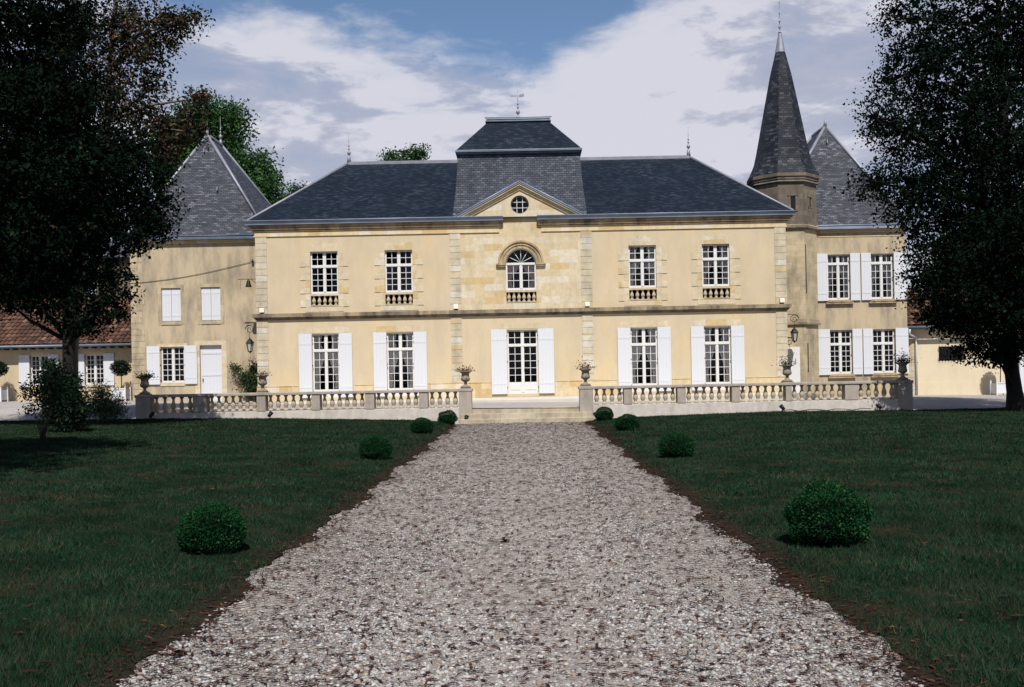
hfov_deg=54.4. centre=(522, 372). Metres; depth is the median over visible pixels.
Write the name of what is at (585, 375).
stone urn
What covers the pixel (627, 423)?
box bush
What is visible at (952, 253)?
background tree
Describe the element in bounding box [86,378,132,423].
oleander shrub
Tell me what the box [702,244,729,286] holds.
window
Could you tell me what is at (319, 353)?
window
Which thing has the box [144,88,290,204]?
background tree
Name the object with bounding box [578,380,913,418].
balustrade
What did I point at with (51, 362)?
wall shrub
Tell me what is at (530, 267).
arched window
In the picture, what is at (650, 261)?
window
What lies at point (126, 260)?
building
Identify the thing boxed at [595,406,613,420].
box bush
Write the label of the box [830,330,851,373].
window
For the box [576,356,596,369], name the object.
urn plant
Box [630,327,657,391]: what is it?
window
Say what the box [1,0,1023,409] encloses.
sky
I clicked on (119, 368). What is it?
topiary tree
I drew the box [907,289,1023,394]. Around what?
outbuilding
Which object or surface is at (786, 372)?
stone urn
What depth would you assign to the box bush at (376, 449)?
18.82 m
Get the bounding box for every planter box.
[0,387,8,401]
[111,386,130,400]
[990,380,1005,394]
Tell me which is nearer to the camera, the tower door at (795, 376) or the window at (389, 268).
the window at (389, 268)
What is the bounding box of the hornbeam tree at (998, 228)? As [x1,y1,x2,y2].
[833,0,1023,410]
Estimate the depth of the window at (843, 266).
46.11 m
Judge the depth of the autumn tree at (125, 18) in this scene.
32.11 m
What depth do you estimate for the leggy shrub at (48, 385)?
23.20 m
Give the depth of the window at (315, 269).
43.52 m
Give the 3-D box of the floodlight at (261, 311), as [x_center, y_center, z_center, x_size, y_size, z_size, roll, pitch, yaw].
[-11.354,-2.687,43.300,0.200,0.249,0.120,-1,0,0]
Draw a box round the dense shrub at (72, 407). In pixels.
[30,357,97,432]
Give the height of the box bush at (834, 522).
0.636 m
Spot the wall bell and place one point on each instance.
(248, 283)
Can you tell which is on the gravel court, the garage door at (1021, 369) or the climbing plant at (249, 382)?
the climbing plant at (249, 382)
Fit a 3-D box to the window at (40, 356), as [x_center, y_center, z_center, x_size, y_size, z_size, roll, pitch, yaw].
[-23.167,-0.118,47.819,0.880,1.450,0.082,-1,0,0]
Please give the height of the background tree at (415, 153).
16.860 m
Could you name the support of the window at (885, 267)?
in the pavilion wing at (862, 329)
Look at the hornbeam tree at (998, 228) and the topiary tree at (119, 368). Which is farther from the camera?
the topiary tree at (119, 368)
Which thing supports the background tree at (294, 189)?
on the gravel court
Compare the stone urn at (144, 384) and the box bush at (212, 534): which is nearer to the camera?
the box bush at (212, 534)
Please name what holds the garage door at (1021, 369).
in the outbuilding at (932, 371)
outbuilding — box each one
[0,298,132,400]
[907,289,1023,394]
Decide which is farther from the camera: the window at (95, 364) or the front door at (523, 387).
the window at (95, 364)
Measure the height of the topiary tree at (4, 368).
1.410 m
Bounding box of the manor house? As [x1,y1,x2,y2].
[244,90,795,401]
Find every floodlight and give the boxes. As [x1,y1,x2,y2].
[259,308,264,313]
[779,298,784,303]
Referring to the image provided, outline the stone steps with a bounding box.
[459,406,593,423]
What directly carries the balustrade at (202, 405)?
on the gravel court
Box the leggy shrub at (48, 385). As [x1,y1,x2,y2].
[12,361,70,440]
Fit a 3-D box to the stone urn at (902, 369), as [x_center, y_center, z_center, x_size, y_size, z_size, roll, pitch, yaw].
[12.815,-0.048,33.600,0.440,0.590,0.440,-1,0,0]
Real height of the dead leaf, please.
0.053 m
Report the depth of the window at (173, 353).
45.51 m
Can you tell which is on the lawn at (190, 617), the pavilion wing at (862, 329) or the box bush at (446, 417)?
the box bush at (446, 417)
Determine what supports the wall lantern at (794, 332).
attached to the manor house
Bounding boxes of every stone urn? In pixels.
[138,377,151,394]
[256,375,268,392]
[459,371,471,388]
[580,369,591,385]
[780,365,793,382]
[895,363,909,379]
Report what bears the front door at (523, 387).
in the manor house
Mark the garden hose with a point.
(781, 406)
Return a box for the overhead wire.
[122,259,253,284]
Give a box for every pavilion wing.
[127,121,270,412]
[807,120,911,395]
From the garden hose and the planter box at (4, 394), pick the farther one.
the planter box at (4, 394)
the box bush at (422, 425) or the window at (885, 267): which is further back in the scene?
the window at (885, 267)
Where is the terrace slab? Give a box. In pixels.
[229,392,819,411]
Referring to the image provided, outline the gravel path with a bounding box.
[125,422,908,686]
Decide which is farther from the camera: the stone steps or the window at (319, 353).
the window at (319, 353)
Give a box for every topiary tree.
[0,361,8,376]
[109,359,131,387]
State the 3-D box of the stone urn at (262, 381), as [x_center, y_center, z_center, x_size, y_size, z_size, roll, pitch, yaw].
[-8.787,0.369,33.600,0.440,0.590,0.440,-1,0,0]
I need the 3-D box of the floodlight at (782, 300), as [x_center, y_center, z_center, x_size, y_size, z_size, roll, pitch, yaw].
[11.272,-3.124,43.300,0.200,0.249,0.120,-1,0,0]
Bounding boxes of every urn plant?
[134,369,159,378]
[250,366,272,375]
[456,365,474,371]
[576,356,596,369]
[772,352,795,365]
[884,348,917,363]
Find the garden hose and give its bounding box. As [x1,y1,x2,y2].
[779,404,870,411]
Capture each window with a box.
[31,355,47,385]
[86,354,103,384]
[161,347,184,382]
[310,251,337,293]
[312,334,339,397]
[385,250,412,292]
[387,332,413,395]
[506,249,535,289]
[511,196,528,213]
[628,245,655,287]
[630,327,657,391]
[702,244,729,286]
[704,326,730,389]
[791,197,795,209]
[805,245,806,292]
[828,254,849,299]
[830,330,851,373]
[871,254,892,298]
[873,329,894,372]
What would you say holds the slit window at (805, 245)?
in the stair tower
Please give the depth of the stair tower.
45.11 m
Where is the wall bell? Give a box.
[238,279,255,286]
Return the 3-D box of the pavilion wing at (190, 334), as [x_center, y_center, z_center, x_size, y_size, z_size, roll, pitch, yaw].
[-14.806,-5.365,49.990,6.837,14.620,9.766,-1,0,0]
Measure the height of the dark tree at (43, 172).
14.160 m
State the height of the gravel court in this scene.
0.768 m
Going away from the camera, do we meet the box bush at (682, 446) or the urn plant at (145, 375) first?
the box bush at (682, 446)
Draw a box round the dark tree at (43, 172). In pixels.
[0,0,195,423]
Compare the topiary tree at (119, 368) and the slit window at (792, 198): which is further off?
the topiary tree at (119, 368)
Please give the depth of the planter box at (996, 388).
45.30 m
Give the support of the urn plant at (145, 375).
in the stone urn at (144, 384)
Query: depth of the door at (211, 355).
45.52 m
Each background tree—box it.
[0,182,110,297]
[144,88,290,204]
[279,179,306,197]
[376,143,431,160]
[922,214,1023,287]
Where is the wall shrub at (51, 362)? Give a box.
[42,354,58,370]
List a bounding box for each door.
[200,345,221,400]
[507,330,537,393]
[788,347,799,391]
[1019,357,1023,392]
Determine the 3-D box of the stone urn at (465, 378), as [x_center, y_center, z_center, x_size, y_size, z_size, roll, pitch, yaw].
[-1.940,0.236,33.600,0.440,0.590,0.440,-1,0,0]
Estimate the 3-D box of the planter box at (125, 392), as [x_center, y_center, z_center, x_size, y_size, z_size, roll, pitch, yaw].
[-18.835,0.973,46.700,0.670,0.690,0.670,-1,0,0]
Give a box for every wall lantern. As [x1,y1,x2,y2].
[245,324,254,352]
[787,314,798,342]
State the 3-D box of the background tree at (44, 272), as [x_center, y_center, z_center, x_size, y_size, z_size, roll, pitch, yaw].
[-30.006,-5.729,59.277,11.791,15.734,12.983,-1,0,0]
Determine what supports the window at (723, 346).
in the manor house
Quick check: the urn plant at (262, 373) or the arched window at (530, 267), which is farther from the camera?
the arched window at (530, 267)
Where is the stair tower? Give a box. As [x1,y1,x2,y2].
[747,2,820,394]
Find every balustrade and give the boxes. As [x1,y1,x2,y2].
[134,388,472,423]
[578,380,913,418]
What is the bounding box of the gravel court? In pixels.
[0,395,1005,420]
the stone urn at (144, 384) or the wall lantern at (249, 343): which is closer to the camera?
the stone urn at (144, 384)
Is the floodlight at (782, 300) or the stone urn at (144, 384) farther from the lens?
the floodlight at (782, 300)
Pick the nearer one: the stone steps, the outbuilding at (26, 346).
the stone steps
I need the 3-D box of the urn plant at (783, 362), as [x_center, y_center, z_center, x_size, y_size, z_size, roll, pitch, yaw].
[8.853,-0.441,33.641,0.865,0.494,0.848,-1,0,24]
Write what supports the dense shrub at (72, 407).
on the lawn at (190, 617)
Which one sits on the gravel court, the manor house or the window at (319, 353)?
the manor house
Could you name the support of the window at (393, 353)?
in the manor house
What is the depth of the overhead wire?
45.37 m
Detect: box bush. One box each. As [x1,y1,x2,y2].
[176,501,247,554]
[358,434,392,459]
[410,417,433,433]
[437,409,457,423]
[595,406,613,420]
[615,414,640,430]
[658,431,694,457]
[782,478,874,546]
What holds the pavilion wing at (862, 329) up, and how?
on the gravel court
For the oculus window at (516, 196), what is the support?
in the manor house
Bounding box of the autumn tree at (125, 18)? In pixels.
[61,0,215,387]
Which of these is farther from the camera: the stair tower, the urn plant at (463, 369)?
the stair tower
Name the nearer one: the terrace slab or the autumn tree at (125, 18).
the autumn tree at (125, 18)
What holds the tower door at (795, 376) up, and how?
in the stair tower
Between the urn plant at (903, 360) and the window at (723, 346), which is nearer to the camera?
the urn plant at (903, 360)
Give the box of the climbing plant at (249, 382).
[227,358,257,400]

